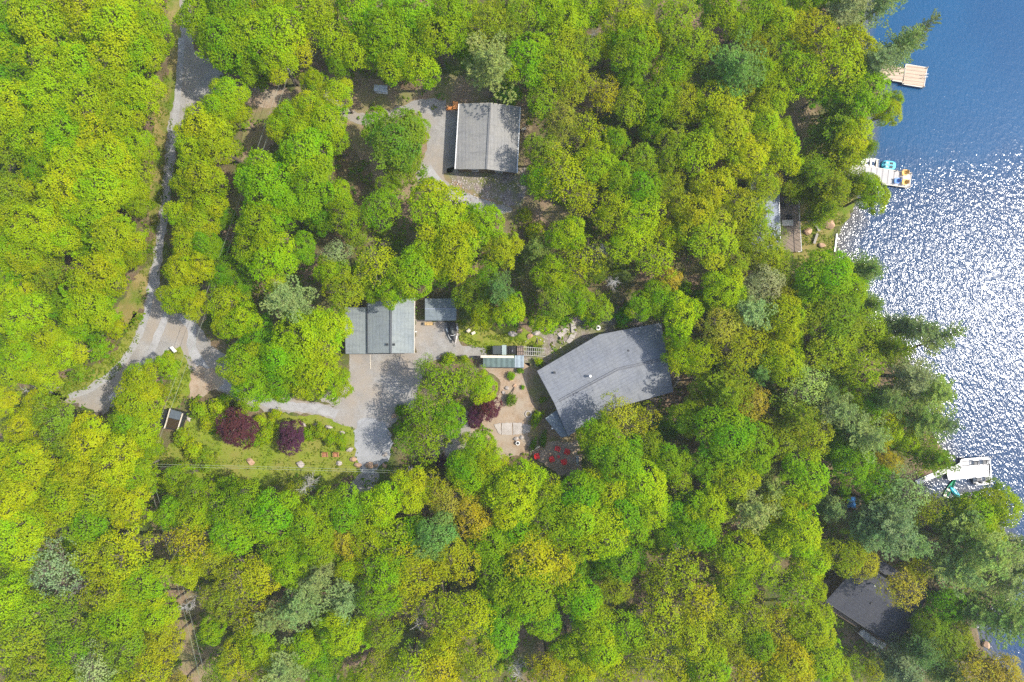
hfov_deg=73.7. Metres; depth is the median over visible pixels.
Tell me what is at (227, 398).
shrub
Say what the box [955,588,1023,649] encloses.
pine tree
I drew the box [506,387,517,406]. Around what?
shrub
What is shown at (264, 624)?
pine tree
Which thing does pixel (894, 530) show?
pine tree
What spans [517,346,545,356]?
wooden landing
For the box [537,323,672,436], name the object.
house
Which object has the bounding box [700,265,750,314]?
maple tree
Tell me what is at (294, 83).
utility pole
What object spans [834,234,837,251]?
beach edging
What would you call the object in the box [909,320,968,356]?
pine tree
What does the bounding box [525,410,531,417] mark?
fire ring
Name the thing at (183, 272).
maple tree
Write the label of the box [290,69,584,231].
yard
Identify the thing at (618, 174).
maple tree
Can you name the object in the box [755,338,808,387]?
maple tree
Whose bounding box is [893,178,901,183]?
dock chair
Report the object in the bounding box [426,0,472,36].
maple tree
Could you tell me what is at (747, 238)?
oak tree
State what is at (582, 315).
shrub
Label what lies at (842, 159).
hemlock tree
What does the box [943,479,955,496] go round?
canoe
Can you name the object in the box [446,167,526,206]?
rubble bed
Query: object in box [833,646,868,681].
sapling
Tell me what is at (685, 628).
oak tree
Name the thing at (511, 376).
shrub
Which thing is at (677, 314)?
maple tree
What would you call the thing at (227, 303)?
oak tree
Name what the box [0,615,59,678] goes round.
oak tree
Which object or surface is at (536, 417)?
shrub
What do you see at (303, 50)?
oak tree
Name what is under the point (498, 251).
maple tree
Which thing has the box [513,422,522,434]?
flagstone
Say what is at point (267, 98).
side drive
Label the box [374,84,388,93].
garden swing
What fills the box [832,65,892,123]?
maple tree
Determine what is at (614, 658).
maple tree
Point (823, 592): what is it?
sapling
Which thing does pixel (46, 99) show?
maple tree
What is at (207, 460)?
shrub
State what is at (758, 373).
pine tree
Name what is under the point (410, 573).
oak tree
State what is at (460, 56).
maple tree
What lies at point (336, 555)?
maple tree
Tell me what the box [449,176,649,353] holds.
stones
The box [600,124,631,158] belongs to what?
sapling
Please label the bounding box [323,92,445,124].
trodden path
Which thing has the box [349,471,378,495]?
dark parking
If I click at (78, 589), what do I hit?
dead tree
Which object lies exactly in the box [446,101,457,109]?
porch steps
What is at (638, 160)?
oak tree
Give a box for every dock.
[848,165,911,187]
[881,64,927,88]
[915,456,992,484]
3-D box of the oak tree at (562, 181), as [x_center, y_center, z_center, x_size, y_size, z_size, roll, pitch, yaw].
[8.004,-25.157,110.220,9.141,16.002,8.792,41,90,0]
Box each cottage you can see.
[455,103,520,174]
[825,548,928,643]
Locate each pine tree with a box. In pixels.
[251,593,293,635]
[257,634,314,681]
[259,274,319,327]
[268,567,331,632]
[297,553,340,594]
[319,575,365,624]
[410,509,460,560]
[461,28,528,104]
[485,270,518,306]
[700,28,767,97]
[719,290,777,339]
[724,481,782,534]
[738,353,774,386]
[751,462,788,506]
[768,388,825,433]
[802,395,838,429]
[806,374,837,401]
[811,389,868,435]
[814,0,875,38]
[830,413,892,463]
[831,509,889,552]
[844,43,911,90]
[848,493,918,561]
[850,491,911,525]
[852,0,907,31]
[856,384,915,420]
[857,326,915,366]
[870,349,939,399]
[872,314,950,352]
[879,23,927,71]
[883,518,940,561]
[889,393,948,444]
[895,432,960,477]
[897,359,957,418]
[898,8,941,51]
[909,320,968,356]
[918,512,988,555]
[919,547,986,598]
[921,507,1023,587]
[929,412,964,442]
[933,587,996,631]
[937,494,985,525]
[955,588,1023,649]
[972,526,1023,572]
[972,563,1023,601]
[982,593,1023,621]
[1007,532,1023,552]
[1007,544,1023,578]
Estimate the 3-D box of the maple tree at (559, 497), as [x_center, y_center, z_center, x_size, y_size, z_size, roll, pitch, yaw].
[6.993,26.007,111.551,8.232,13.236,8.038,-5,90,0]
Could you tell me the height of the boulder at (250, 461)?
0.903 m
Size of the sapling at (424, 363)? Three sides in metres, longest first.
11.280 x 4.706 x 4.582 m
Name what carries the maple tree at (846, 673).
on the ground at (618, 294)
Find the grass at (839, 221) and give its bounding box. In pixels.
[57,73,847,490]
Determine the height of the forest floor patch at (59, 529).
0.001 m
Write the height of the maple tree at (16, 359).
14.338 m
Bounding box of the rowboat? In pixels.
[861,158,878,167]
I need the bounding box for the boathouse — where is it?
[746,174,780,250]
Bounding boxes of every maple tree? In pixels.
[0,0,53,45]
[0,21,29,70]
[0,34,41,94]
[0,78,49,131]
[0,98,31,149]
[0,196,33,237]
[0,220,35,276]
[0,230,54,278]
[0,261,34,291]
[0,276,38,319]
[0,288,59,341]
[0,326,26,367]
[0,331,61,387]
[0,404,46,447]
[0,438,61,490]
[0,441,43,481]
[0,460,48,517]
[0,486,35,538]
[0,509,67,570]
[0,566,56,634]
[1,198,71,251]
[1,669,48,681]
[5,0,79,59]
[5,110,58,165]
[9,161,63,200]
[13,68,82,125]
[17,317,88,363]
[20,350,73,393]
[20,387,78,432]
[21,490,74,534]
[22,151,64,186]
[31,164,99,219]
[32,107,95,157]
[32,219,89,258]
[35,194,83,234]
[35,468,97,527]
[39,458,69,488]
[40,327,92,371]
[41,650,104,681]
[42,135,106,190]
[50,420,89,462]
[51,36,109,94]
[53,448,109,494]
[56,304,99,342]
[58,192,113,234]
[58,274,124,332]
[60,496,125,555]
[61,410,124,476]
[62,247,128,298]
[66,155,139,214]
[69,224,105,256]
[76,0,151,55]
[81,210,149,260]
[82,127,137,182]
[85,590,159,645]
[87,65,143,117]
[88,432,138,489]
[94,666,142,681]
[95,242,129,274]
[98,100,148,143]
[99,171,152,212]
[103,476,158,529]
[104,401,153,441]
[108,127,161,171]
[108,553,177,608]
[110,373,170,423]
[113,71,169,117]
[115,456,171,495]
[117,28,169,77]
[120,433,160,464]
[121,358,172,397]
[123,409,162,450]
[129,3,175,54]
[135,589,189,634]
[150,493,192,531]
[153,281,203,315]
[161,197,198,226]
[161,251,209,291]
[168,167,205,201]
[169,549,209,592]
[170,0,222,45]
[170,224,205,261]
[172,101,234,148]
[173,132,222,173]
[173,497,223,534]
[176,153,232,198]
[176,200,222,243]
[186,248,218,280]
[187,189,230,218]
[190,121,242,165]
[192,7,252,73]
[199,92,240,126]
[203,0,252,25]
[204,254,239,290]
[207,503,263,557]
[208,74,252,111]
[215,341,267,387]
[218,5,280,62]
[223,270,258,305]
[226,46,270,85]
[226,299,266,336]
[230,198,289,251]
[230,225,272,277]
[230,365,275,413]
[232,147,297,214]
[233,621,285,671]
[236,311,281,358]
[241,488,299,544]
[244,230,298,293]
[245,0,285,24]
[253,335,306,380]
[256,35,300,86]
[256,519,305,570]
[262,368,298,404]
[266,185,314,231]
[267,147,300,185]
[269,98,305,134]
[269,305,343,377]
[269,547,312,593]
[278,119,335,183]
[283,153,343,219]
[283,494,334,546]
[285,340,343,401]
[285,628,323,669]
[286,229,318,266]
[290,522,336,567]
[301,97,349,142]
[301,646,344,681]
[304,305,353,354]
[312,130,351,157]
[312,254,351,291]
[317,543,345,577]
[318,605,371,657]
[320,177,352,211]
[322,480,367,537]
[331,550,367,582]
[332,27,377,72]
[334,0,378,34]
[354,0,408,60]
[360,481,403,527]
[363,28,421,86]
[365,106,426,171]
[374,272,406,310]
[380,0,434,44]
[383,144,427,189]
[387,244,438,302]
[389,464,437,515]
[389,513,432,552]
[394,44,441,92]
[407,8,471,67]
[407,177,467,242]
[409,231,450,280]
[411,631,465,681]
[425,219,480,283]
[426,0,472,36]
[430,397,467,439]
[440,202,482,248]
[444,450,478,489]
[450,275,493,316]
[451,28,487,69]
[451,456,493,503]
[463,202,504,247]
[466,514,519,564]
[473,459,512,500]
[474,578,510,614]
[475,610,521,659]
[478,467,537,530]
[481,231,524,271]
[486,553,559,624]
[491,291,525,329]
[494,503,542,552]
[500,30,561,89]
[508,456,553,496]
[520,157,557,200]
[525,596,562,641]
[527,0,567,33]
[528,252,571,297]
[534,480,576,527]
[543,0,590,50]
[544,214,586,250]
[549,624,586,674]
[552,491,612,547]
[554,575,605,622]
[558,469,607,518]
[558,651,598,681]
[564,0,604,30]
[567,602,616,651]
[569,140,619,186]
[575,410,618,459]
[578,620,624,678]
[579,463,638,513]
[585,426,645,485]
[588,551,617,581]
[594,538,647,586]
[597,160,640,197]
[598,492,652,544]
[606,22,659,78]
[613,457,667,511]
[619,169,663,211]
[630,488,675,534]
[633,75,683,129]
[636,111,672,142]
[641,278,674,321]
[643,441,693,485]
[648,49,696,96]
[648,216,688,254]
[660,289,704,343]
[660,339,696,376]
[662,490,701,530]
[668,399,703,439]
[669,190,718,239]
[673,513,723,551]
[677,207,740,269]
[680,638,732,681]
[682,478,737,532]
[685,447,730,484]
[688,166,736,216]
[691,404,758,466]
[693,0,743,34]
[698,93,756,162]
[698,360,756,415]
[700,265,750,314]
[704,459,762,506]
[715,527,774,579]
[715,566,760,609]
[719,416,778,478]
[724,132,774,180]
[735,0,782,42]
[735,620,783,667]
[743,56,783,90]
[745,101,784,147]
[749,516,793,557]
[751,332,787,362]
[752,70,795,115]
[755,6,805,51]
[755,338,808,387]
[757,128,804,175]
[757,293,805,344]
[757,485,813,526]
[757,662,796,681]
[763,630,817,681]
[769,503,823,558]
[775,446,832,506]
[779,597,837,651]
[781,0,821,33]
[786,273,830,310]
[788,539,833,585]
[792,633,845,681]
[794,247,860,303]
[799,289,866,339]
[801,74,840,109]
[805,0,840,10]
[812,423,848,464]
[814,653,854,681]
[818,83,857,122]
[825,19,882,73]
[828,435,876,484]
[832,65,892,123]
[832,270,869,305]
[834,109,874,153]
[844,177,892,215]
[848,462,898,507]
[857,383,892,422]
[861,411,907,445]
[917,613,977,668]
[918,578,969,629]
[947,489,1000,532]
[955,476,1023,527]
[974,516,1007,546]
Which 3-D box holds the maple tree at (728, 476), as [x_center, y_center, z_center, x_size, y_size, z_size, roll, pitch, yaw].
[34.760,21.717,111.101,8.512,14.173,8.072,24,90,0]
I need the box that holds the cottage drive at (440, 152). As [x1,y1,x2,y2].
[416,105,512,214]
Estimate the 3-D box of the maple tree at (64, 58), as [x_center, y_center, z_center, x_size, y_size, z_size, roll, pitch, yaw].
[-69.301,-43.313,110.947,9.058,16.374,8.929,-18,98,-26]
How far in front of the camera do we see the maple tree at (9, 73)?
106.72 m
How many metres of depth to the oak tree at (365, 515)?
106.57 m
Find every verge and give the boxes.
[47,313,142,398]
[111,77,166,331]
[150,0,193,207]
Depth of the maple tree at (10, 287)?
106.27 m
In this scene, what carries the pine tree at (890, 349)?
on the ground at (618, 294)
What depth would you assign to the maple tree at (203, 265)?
107.36 m
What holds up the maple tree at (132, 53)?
on the ground at (618, 294)
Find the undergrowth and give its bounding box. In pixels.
[0,0,1011,681]
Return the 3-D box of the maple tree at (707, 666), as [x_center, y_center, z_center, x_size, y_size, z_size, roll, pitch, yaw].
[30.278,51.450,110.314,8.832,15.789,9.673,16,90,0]
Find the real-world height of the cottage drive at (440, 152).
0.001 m
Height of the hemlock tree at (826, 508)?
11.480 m
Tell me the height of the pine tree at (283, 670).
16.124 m
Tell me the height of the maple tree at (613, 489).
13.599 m
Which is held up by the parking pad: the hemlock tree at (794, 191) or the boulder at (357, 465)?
the boulder at (357, 465)
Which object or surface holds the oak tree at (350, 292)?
on the ground at (618, 294)
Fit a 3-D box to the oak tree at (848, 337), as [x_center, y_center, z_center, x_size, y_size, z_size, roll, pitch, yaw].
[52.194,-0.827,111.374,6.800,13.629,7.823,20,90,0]
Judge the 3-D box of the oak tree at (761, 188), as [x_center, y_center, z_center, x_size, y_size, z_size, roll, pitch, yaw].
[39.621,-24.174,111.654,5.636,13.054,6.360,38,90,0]
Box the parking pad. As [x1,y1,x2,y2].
[353,418,392,473]
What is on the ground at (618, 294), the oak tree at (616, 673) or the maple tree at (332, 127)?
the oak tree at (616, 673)
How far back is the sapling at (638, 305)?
108.48 m
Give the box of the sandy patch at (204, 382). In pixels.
[189,365,223,398]
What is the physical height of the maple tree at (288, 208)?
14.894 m
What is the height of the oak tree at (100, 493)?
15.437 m
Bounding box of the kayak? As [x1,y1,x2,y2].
[950,487,959,496]
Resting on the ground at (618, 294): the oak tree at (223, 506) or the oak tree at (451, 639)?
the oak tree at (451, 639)
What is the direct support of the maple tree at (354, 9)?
on the ground at (618, 294)
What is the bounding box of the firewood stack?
[424,322,434,324]
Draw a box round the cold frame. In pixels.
[492,345,505,354]
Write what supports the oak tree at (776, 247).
on the ground at (618, 294)
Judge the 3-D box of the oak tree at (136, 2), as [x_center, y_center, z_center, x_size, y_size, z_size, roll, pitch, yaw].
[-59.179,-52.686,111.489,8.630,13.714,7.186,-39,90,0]
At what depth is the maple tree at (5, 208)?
104.90 m
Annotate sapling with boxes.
[0,384,38,419]
[35,289,78,322]
[60,533,86,555]
[120,158,155,188]
[121,240,146,270]
[123,186,157,219]
[139,435,165,461]
[152,382,171,399]
[153,350,182,379]
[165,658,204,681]
[181,289,213,322]
[188,230,229,260]
[199,610,234,646]
[206,205,238,229]
[210,237,234,261]
[210,309,245,340]
[220,98,255,130]
[234,158,265,187]
[264,111,293,144]
[276,479,311,510]
[290,88,325,122]
[298,65,329,98]
[303,205,338,236]
[310,606,342,638]
[318,367,354,405]
[320,77,353,113]
[325,50,350,79]
[338,223,367,255]
[351,260,375,286]
[357,275,385,304]
[359,105,394,142]
[374,171,402,200]
[392,424,420,456]
[397,109,430,143]
[413,353,440,381]
[431,261,454,288]
[458,429,498,460]
[467,297,498,329]
[469,370,497,404]
[475,258,504,287]
[477,446,509,472]
[529,309,558,334]
[559,556,592,588]
[561,282,594,314]
[581,256,610,283]
[584,290,613,322]
[593,0,613,27]
[593,29,623,66]
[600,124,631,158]
[615,64,644,97]
[624,289,658,321]
[642,24,668,61]
[652,520,687,553]
[654,261,683,293]
[661,329,692,356]
[682,391,711,422]
[695,289,722,312]
[738,30,772,66]
[739,171,784,195]
[755,0,786,18]
[764,116,794,143]
[764,220,789,247]
[774,324,804,352]
[800,577,827,603]
[818,364,856,394]
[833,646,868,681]
[840,387,865,412]
[847,650,885,681]
[859,98,903,127]
[859,172,881,194]
[863,90,904,111]
[871,446,904,473]
[888,423,922,458]
[906,607,948,644]
[920,503,961,532]
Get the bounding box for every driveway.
[165,312,356,429]
[320,319,486,427]
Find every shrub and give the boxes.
[66,358,90,382]
[81,319,107,344]
[87,337,115,362]
[97,308,121,330]
[103,317,127,339]
[153,474,177,493]
[172,426,191,447]
[182,437,207,462]
[189,397,210,421]
[192,446,219,473]
[194,629,212,647]
[199,411,222,431]
[206,398,229,424]
[208,472,245,507]
[216,391,235,405]
[233,399,247,415]
[246,62,278,91]
[247,435,264,447]
[252,413,269,427]
[254,424,273,445]
[265,418,279,435]
[268,407,283,419]
[302,424,314,441]
[309,421,329,439]
[322,428,337,447]
[335,432,347,444]
[338,442,348,451]
[393,418,410,437]
[394,404,409,419]
[402,415,413,427]
[415,461,437,485]
[435,453,446,467]
[441,351,456,366]
[458,355,469,364]
[491,77,523,105]
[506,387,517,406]
[507,371,514,379]
[513,206,532,223]
[516,368,523,373]
[522,221,544,241]
[528,436,536,459]
[531,338,543,355]
[531,403,544,429]
[533,397,547,402]
[535,357,543,366]
[537,429,546,459]
[552,312,572,328]
[573,306,585,319]
[582,311,601,330]
[612,304,632,328]
[636,534,656,556]
[651,414,676,441]
[672,278,692,300]
[833,481,851,500]
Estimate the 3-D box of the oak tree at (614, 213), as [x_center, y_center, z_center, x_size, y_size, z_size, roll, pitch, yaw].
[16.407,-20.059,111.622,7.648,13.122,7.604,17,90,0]
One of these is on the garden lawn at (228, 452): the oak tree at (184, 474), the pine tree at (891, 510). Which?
the oak tree at (184, 474)
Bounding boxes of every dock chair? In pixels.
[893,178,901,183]
[900,179,909,184]
[901,169,909,175]
[975,477,982,483]
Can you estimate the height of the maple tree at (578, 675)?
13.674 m
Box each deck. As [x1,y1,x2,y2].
[669,367,680,388]
[779,167,801,251]
[818,577,857,626]
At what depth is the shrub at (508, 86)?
115.34 m
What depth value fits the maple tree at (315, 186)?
105.28 m
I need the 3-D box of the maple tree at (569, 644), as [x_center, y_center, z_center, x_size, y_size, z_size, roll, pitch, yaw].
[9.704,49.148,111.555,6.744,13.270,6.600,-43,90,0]
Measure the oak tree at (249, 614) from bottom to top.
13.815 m
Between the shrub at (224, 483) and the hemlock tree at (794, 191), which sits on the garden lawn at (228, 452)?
the shrub at (224, 483)
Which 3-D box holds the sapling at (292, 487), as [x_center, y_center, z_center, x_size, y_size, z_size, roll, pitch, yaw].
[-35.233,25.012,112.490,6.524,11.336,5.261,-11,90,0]
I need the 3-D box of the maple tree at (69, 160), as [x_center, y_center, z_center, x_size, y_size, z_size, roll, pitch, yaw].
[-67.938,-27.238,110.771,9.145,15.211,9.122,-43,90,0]
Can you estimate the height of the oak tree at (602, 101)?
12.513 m
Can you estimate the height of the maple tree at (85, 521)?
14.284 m
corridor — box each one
[148,495,218,681]
[194,104,275,326]
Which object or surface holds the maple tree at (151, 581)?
on the ground at (618, 294)
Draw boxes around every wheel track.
[107,312,170,401]
[179,313,338,418]
[426,165,494,206]
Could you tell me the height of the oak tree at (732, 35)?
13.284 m
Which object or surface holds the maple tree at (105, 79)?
on the ground at (618, 294)
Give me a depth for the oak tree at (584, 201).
106.91 m
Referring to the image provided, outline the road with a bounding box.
[65,0,222,414]
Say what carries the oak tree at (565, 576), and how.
on the ground at (618, 294)
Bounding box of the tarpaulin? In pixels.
[847,497,855,507]
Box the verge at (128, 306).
[111,77,166,331]
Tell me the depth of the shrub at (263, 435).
115.78 m
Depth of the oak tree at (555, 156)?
106.99 m
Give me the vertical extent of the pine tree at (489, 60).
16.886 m
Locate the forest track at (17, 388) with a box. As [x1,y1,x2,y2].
[0,385,66,435]
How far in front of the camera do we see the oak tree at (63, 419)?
105.47 m
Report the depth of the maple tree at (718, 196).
105.96 m
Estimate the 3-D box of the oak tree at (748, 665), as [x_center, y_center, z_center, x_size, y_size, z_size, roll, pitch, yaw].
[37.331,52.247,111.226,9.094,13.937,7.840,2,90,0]
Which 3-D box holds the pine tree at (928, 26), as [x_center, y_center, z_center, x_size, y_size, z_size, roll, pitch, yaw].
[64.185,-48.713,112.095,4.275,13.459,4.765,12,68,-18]
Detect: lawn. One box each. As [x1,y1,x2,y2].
[153,412,361,494]
[164,346,190,409]
[210,459,270,479]
[793,151,854,262]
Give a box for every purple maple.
[215,406,260,449]
[276,419,304,456]
[465,405,484,429]
[472,394,502,421]
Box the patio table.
[781,220,792,225]
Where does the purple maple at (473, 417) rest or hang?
on the ground at (618, 294)
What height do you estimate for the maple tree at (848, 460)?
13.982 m
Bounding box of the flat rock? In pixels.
[557,328,568,337]
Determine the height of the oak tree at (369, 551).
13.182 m
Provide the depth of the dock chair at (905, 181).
117.33 m
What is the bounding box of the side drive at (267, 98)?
[196,82,291,113]
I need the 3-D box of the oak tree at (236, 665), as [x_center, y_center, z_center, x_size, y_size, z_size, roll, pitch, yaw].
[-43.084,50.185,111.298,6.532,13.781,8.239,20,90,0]
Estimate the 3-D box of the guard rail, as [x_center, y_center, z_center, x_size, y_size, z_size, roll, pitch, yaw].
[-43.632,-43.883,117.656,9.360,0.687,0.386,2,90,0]
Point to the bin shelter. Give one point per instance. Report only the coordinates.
(175, 419)
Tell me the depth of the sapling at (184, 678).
108.90 m
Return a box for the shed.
[425,298,455,320]
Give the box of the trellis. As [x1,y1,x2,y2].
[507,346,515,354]
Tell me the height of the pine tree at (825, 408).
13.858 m
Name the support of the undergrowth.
on the ground at (618, 294)
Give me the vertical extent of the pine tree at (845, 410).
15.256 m
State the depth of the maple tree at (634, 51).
105.44 m
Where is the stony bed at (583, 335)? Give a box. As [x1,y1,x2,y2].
[524,308,665,367]
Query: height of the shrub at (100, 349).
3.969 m
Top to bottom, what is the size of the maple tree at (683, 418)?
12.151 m
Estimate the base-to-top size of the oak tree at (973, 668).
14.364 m
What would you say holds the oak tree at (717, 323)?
on the ground at (618, 294)
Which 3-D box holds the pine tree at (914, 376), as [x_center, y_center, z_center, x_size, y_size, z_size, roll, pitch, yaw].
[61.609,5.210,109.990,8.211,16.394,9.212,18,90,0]
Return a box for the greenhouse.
[481,355,523,367]
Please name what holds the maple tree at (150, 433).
on the ground at (618, 294)
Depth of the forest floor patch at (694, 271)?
118.00 m
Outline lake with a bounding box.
[836,0,1023,680]
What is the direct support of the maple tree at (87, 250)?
on the ground at (618, 294)
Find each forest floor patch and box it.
[51,511,74,545]
[674,255,719,290]
[769,94,818,155]
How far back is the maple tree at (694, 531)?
106.37 m
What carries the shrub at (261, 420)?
on the garden lawn at (228, 452)
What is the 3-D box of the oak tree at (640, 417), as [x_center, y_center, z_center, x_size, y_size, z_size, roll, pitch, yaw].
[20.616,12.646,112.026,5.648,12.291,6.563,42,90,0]
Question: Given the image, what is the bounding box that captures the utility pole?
[285,67,295,85]
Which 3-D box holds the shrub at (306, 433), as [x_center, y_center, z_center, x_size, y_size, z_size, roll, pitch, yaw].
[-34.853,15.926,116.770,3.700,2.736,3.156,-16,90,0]
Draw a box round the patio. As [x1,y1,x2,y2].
[433,363,582,475]
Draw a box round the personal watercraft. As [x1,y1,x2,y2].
[447,321,457,342]
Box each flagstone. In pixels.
[494,423,500,433]
[502,423,511,434]
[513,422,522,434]
[523,424,530,433]
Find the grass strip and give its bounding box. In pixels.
[456,318,544,350]
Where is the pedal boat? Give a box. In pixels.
[881,160,895,169]
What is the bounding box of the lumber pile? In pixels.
[648,394,664,400]
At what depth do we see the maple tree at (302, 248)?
107.41 m
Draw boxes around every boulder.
[247,458,254,464]
[296,461,303,467]
[349,457,356,461]
[354,463,361,467]
[365,462,373,467]
[508,331,516,336]
[803,227,811,234]
[820,219,834,228]
[982,641,989,648]
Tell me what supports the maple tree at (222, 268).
on the ground at (618, 294)
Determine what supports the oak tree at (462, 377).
on the ground at (618, 294)
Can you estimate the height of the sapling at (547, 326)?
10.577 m
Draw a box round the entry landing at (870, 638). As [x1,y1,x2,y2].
[852,628,885,649]
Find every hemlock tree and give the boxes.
[519,234,553,272]
[780,177,810,206]
[783,149,836,191]
[798,198,840,230]
[800,165,854,207]
[802,104,854,153]
[810,138,866,176]
[810,486,847,522]
[834,165,870,209]
[835,248,887,289]
[846,137,879,165]
[848,291,885,319]
[865,632,926,681]
[868,308,915,342]
[895,625,946,669]
[919,655,969,681]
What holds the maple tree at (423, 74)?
on the yard at (459, 89)
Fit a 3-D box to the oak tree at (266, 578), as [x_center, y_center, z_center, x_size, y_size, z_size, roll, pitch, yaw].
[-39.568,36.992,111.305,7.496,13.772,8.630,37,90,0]
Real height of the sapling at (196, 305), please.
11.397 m
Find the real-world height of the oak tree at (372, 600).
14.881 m
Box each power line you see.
[149,467,204,681]
[155,68,289,449]
[158,464,395,472]
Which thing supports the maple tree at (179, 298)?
on the ground at (618, 294)
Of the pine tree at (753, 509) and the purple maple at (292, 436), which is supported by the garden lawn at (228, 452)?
the purple maple at (292, 436)
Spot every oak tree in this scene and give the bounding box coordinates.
[0,131,35,177]
[0,169,35,216]
[0,174,15,204]
[0,546,52,592]
[0,585,79,645]
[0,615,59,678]
[9,631,82,681]
[17,37,70,90]
[19,250,71,296]
[23,521,78,567]
[27,534,84,600]
[28,392,101,449]
[31,589,101,648]
[41,0,114,46]
[42,618,112,670]
[50,68,115,137]
[64,529,133,579]
[66,105,119,151]
[67,467,124,517]
[69,635,120,681]
[76,559,151,615]
[84,28,142,82]
[90,623,157,679]
[93,521,168,584]
[112,0,170,27]
[125,639,185,681]
[143,615,195,668]
[158,462,202,496]
[160,515,221,570]
[176,476,220,507]
[195,535,239,578]
[195,578,243,622]
[200,656,234,681]
[203,283,250,322]
[205,486,253,526]
[215,548,268,609]
[216,629,256,681]
[224,478,276,522]
[225,594,272,646]
[234,550,281,601]
[242,659,272,681]
[253,0,314,60]
[278,0,332,37]
[283,24,316,69]
[299,0,337,39]
[303,3,353,61]
[314,483,343,522]
[315,237,352,266]
[320,265,367,313]
[326,526,360,561]
[328,195,368,238]
[336,652,372,681]
[348,512,394,561]
[353,237,400,291]
[353,488,396,536]
[353,574,405,619]
[356,548,406,600]
[360,185,405,232]
[361,642,403,681]
[363,613,405,651]
[372,516,419,573]
[383,580,427,624]
[384,633,432,681]
[387,534,457,596]
[399,385,448,433]
[402,407,452,465]
[414,578,469,639]
[415,357,467,405]
[417,468,454,512]
[420,531,482,586]
[423,618,461,663]
[428,480,471,529]
[441,585,496,639]
[443,358,485,396]
[446,0,481,34]
[450,633,503,681]
[453,493,494,544]
[464,0,510,48]
[475,554,520,598]
[487,0,524,35]
[488,24,522,61]
[498,0,539,40]
[502,523,570,591]
[522,132,561,167]
[524,639,569,681]
[525,78,563,120]
[525,472,565,507]
[526,496,576,550]
[534,31,587,90]
[535,281,575,322]
[538,140,575,184]
[538,149,589,208]
[539,555,581,596]
[545,537,585,569]
[546,98,583,142]
[556,58,598,105]
[556,174,604,219]
[558,234,606,282]
[558,263,586,295]
[561,31,601,70]
[569,112,606,153]
[573,505,633,560]
[583,74,622,117]
[589,189,638,235]
[589,568,633,608]
[595,389,639,437]
[597,652,637,681]
[598,0,654,38]
[599,604,654,656]
[602,219,651,263]
[612,83,650,127]
[615,194,666,247]
[618,11,662,60]
[620,141,661,176]
[621,621,680,681]
[624,400,661,437]
[628,237,677,283]
[628,429,667,464]
[631,582,687,646]
[635,556,676,604]
[644,161,677,191]
[646,0,697,47]
[652,537,708,597]
[653,654,694,681]
[654,124,695,172]
[655,169,687,212]
[659,605,709,664]
[663,22,720,72]
[663,80,705,124]
[665,464,694,500]
[672,574,727,625]
[677,126,720,177]
[683,336,720,375]
[685,79,746,134]
[686,365,718,398]
[694,304,747,344]
[698,595,743,644]
[699,526,735,566]
[709,630,749,667]
[710,249,751,281]
[712,318,769,375]
[717,187,766,231]
[719,10,758,54]
[721,641,774,681]
[725,79,758,111]
[726,587,774,634]
[728,214,775,260]
[735,197,775,236]
[737,382,771,423]
[739,170,781,204]
[741,546,783,596]
[742,263,786,302]
[743,402,774,433]
[747,27,779,58]
[748,241,785,277]
[752,238,790,270]
[754,248,800,285]
[754,595,797,645]
[757,417,800,462]
[764,566,824,609]
[767,274,801,303]
[769,37,807,80]
[774,296,819,335]
[777,361,830,407]
[780,3,837,65]
[782,48,827,102]
[782,417,834,458]
[800,329,857,375]
[804,19,866,91]
[811,314,864,357]
[821,528,870,578]
[828,332,887,389]
[846,307,888,357]
[846,542,881,583]
[875,562,927,611]
[878,462,930,515]
[880,547,936,587]
[902,486,953,527]
[949,643,1002,681]
[958,644,1023,681]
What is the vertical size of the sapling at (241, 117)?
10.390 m
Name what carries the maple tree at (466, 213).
on the ground at (618, 294)
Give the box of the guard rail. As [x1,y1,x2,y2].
[233,84,285,87]
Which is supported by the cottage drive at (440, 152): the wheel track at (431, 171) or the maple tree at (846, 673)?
the wheel track at (431, 171)
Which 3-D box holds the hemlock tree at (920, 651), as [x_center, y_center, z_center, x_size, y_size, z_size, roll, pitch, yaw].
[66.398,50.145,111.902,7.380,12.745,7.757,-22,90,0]
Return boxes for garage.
[344,298,416,353]
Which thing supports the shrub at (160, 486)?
on the garden lawn at (228, 452)
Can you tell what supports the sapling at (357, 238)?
on the ground at (618, 294)
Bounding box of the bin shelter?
[160,408,187,429]
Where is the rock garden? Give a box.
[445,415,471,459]
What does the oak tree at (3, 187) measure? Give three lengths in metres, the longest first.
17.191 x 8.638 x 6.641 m
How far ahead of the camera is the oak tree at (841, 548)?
106.26 m
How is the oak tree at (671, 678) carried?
on the ground at (618, 294)
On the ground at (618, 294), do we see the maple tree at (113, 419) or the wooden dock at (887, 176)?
the maple tree at (113, 419)
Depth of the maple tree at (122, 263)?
107.85 m
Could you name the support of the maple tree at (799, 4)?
on the ground at (618, 294)
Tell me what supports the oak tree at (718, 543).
on the ground at (618, 294)
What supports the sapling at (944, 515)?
on the ground at (618, 294)
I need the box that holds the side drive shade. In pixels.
[294,68,452,124]
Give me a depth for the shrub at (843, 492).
116.33 m
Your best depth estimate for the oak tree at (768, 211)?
106.81 m
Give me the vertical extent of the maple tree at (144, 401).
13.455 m
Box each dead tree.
[58,579,94,604]
[178,586,210,612]
[296,470,320,494]
[410,602,428,630]
[507,650,525,681]
[559,607,578,629]
[585,29,598,55]
[591,243,607,259]
[603,276,619,291]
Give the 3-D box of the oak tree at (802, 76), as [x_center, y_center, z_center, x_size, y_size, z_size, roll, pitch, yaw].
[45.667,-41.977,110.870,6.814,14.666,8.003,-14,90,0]
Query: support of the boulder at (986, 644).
on the ground at (618, 294)
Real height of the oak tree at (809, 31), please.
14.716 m
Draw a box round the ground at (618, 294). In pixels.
[0,0,1017,681]
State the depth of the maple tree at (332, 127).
106.52 m

